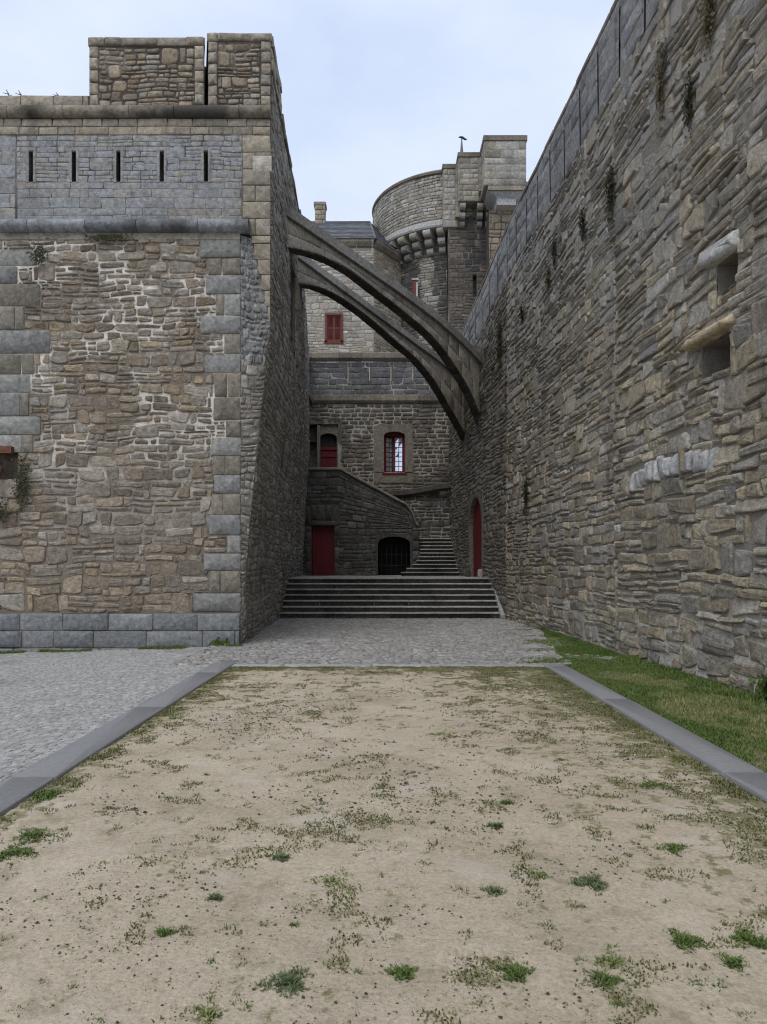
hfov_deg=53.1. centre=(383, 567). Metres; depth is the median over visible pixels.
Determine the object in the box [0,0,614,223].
sky
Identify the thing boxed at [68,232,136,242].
wall foliage
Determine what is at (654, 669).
verge grass
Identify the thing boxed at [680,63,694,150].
wall foliage
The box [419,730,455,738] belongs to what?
weed tuft
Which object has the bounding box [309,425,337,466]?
upper doorway
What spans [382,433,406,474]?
window
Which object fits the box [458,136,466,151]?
roof finial
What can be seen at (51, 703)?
sett paved court
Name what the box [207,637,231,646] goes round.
wall foliage
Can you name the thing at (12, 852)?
weed tuft
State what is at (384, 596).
stone steps
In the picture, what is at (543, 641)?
joint grass
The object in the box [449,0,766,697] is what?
rampart wall
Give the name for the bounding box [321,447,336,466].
upper door
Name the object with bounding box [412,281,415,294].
shaft window
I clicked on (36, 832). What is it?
weed tuft
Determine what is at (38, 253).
wall foliage
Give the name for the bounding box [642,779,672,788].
weed tuft
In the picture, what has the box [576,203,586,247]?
wall foliage
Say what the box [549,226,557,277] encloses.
wall foliage
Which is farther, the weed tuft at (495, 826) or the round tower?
the round tower
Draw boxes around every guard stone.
[465,568,469,576]
[477,569,482,577]
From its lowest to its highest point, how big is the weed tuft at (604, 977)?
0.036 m
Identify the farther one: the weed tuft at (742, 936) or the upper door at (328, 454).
the upper door at (328, 454)
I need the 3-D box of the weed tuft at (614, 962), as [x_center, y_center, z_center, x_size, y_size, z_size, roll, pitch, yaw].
[0.930,1.597,3.122,0.200,0.028,0.224,0,0,0]
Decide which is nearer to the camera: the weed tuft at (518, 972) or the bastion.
the weed tuft at (518, 972)
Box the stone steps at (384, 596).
[280,575,505,618]
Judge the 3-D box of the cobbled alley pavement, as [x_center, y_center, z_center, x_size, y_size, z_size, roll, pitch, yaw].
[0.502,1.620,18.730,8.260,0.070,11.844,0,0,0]
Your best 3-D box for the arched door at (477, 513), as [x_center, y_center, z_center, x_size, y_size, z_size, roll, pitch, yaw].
[3.604,-1.165,28.650,0.063,2.990,2.382,0,0,-4]
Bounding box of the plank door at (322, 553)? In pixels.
[313,526,333,574]
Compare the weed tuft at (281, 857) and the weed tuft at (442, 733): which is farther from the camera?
the weed tuft at (442, 733)
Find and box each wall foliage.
[0,496,11,525]
[9,445,35,522]
[24,237,54,268]
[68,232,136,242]
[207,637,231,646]
[494,295,504,383]
[518,298,522,324]
[521,470,528,524]
[544,262,550,301]
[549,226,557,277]
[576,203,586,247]
[603,161,615,221]
[652,26,665,150]
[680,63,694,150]
[695,0,716,62]
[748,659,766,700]
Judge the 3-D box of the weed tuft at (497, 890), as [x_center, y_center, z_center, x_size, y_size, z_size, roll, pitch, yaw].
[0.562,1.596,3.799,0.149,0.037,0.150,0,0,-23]
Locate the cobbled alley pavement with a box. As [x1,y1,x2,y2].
[169,618,623,665]
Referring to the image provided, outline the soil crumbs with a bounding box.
[0,666,764,1023]
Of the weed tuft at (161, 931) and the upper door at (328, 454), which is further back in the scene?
the upper door at (328, 454)
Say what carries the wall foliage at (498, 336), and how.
attached to the rampart wall
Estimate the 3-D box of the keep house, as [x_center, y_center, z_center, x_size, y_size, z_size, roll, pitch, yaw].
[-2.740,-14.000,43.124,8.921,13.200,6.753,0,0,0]
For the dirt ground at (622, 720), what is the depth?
5.54 m
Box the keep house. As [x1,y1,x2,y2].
[305,202,402,351]
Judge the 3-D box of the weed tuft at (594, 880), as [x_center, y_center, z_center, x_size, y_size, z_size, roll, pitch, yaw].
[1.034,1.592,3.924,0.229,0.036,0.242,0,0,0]
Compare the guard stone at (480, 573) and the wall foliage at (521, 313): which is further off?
the guard stone at (480, 573)
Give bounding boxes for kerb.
[231,663,544,667]
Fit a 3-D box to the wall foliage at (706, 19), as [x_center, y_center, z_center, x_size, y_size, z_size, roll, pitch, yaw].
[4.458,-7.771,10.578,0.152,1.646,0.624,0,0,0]
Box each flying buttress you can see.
[286,205,480,426]
[298,255,464,440]
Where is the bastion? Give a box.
[0,32,309,651]
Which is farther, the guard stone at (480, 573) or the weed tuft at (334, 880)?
the guard stone at (480, 573)
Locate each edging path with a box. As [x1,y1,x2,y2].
[0,660,238,816]
[541,663,766,802]
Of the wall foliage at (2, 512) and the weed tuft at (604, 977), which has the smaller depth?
the weed tuft at (604, 977)
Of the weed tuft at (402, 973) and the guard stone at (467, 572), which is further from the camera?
the guard stone at (467, 572)
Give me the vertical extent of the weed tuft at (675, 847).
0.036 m
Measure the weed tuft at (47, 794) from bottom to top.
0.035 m
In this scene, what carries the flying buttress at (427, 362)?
attached to the bastion
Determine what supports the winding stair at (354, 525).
on the stone steps at (384, 596)
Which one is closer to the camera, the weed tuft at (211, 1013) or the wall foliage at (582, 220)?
the weed tuft at (211, 1013)
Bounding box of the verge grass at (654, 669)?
[525,623,766,772]
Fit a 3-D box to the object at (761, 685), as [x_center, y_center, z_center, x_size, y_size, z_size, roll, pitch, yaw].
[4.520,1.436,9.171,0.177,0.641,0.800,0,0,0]
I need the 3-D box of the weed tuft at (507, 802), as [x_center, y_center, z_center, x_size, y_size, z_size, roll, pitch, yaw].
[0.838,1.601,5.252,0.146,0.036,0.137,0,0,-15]
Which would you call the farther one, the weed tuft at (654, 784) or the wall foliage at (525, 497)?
the wall foliage at (525, 497)
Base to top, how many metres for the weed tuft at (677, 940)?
0.037 m
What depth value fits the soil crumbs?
5.27 m
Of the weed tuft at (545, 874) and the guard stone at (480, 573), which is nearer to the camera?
the weed tuft at (545, 874)
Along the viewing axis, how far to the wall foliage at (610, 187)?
14.54 m
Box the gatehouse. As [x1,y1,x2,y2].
[302,352,450,595]
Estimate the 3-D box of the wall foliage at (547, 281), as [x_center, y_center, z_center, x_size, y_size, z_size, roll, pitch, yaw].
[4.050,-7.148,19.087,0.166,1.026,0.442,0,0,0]
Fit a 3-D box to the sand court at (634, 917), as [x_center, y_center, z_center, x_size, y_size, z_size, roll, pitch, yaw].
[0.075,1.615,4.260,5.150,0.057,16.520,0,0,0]
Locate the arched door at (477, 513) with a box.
[473,500,480,576]
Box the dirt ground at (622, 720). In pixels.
[0,666,766,1023]
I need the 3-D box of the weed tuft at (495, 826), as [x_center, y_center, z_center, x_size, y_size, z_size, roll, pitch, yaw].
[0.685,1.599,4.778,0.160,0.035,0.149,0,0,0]
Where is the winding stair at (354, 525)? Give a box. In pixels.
[303,467,458,575]
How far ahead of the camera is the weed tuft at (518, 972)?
3.04 m
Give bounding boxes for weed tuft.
[0,842,38,861]
[12,826,62,843]
[28,788,76,801]
[153,925,179,937]
[190,1003,228,1023]
[204,891,224,900]
[248,962,311,999]
[270,852,291,861]
[303,872,353,888]
[376,962,419,980]
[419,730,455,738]
[479,884,507,896]
[484,821,504,830]
[492,961,536,984]
[498,799,516,805]
[525,867,553,880]
[567,870,607,891]
[582,968,625,991]
[592,947,636,975]
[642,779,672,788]
[652,841,694,854]
[665,927,720,956]
[713,950,755,975]
[728,926,766,949]
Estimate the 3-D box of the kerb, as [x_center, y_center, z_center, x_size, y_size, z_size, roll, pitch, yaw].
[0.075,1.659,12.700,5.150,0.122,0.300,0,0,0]
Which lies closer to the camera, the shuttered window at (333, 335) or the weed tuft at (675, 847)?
the weed tuft at (675, 847)
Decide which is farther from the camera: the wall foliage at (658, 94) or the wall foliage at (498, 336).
the wall foliage at (498, 336)
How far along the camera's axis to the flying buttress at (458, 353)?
23.58 m
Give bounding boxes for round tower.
[372,135,527,351]
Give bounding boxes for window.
[324,313,343,343]
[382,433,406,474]
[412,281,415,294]
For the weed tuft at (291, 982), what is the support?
on the sand court at (634, 917)
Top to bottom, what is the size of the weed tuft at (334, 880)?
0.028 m
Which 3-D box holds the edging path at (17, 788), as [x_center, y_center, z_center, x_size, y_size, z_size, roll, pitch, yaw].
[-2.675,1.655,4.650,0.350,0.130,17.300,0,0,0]
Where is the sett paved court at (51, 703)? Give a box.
[0,647,243,783]
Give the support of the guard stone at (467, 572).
on the stone steps at (384, 596)
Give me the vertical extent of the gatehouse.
11.680 m
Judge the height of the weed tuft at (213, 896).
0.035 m
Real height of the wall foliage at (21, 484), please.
1.622 m
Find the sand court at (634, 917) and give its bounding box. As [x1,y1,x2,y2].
[0,667,766,1023]
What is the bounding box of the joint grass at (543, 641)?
[0,625,564,663]
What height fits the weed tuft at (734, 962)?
0.036 m
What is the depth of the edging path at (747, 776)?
7.20 m

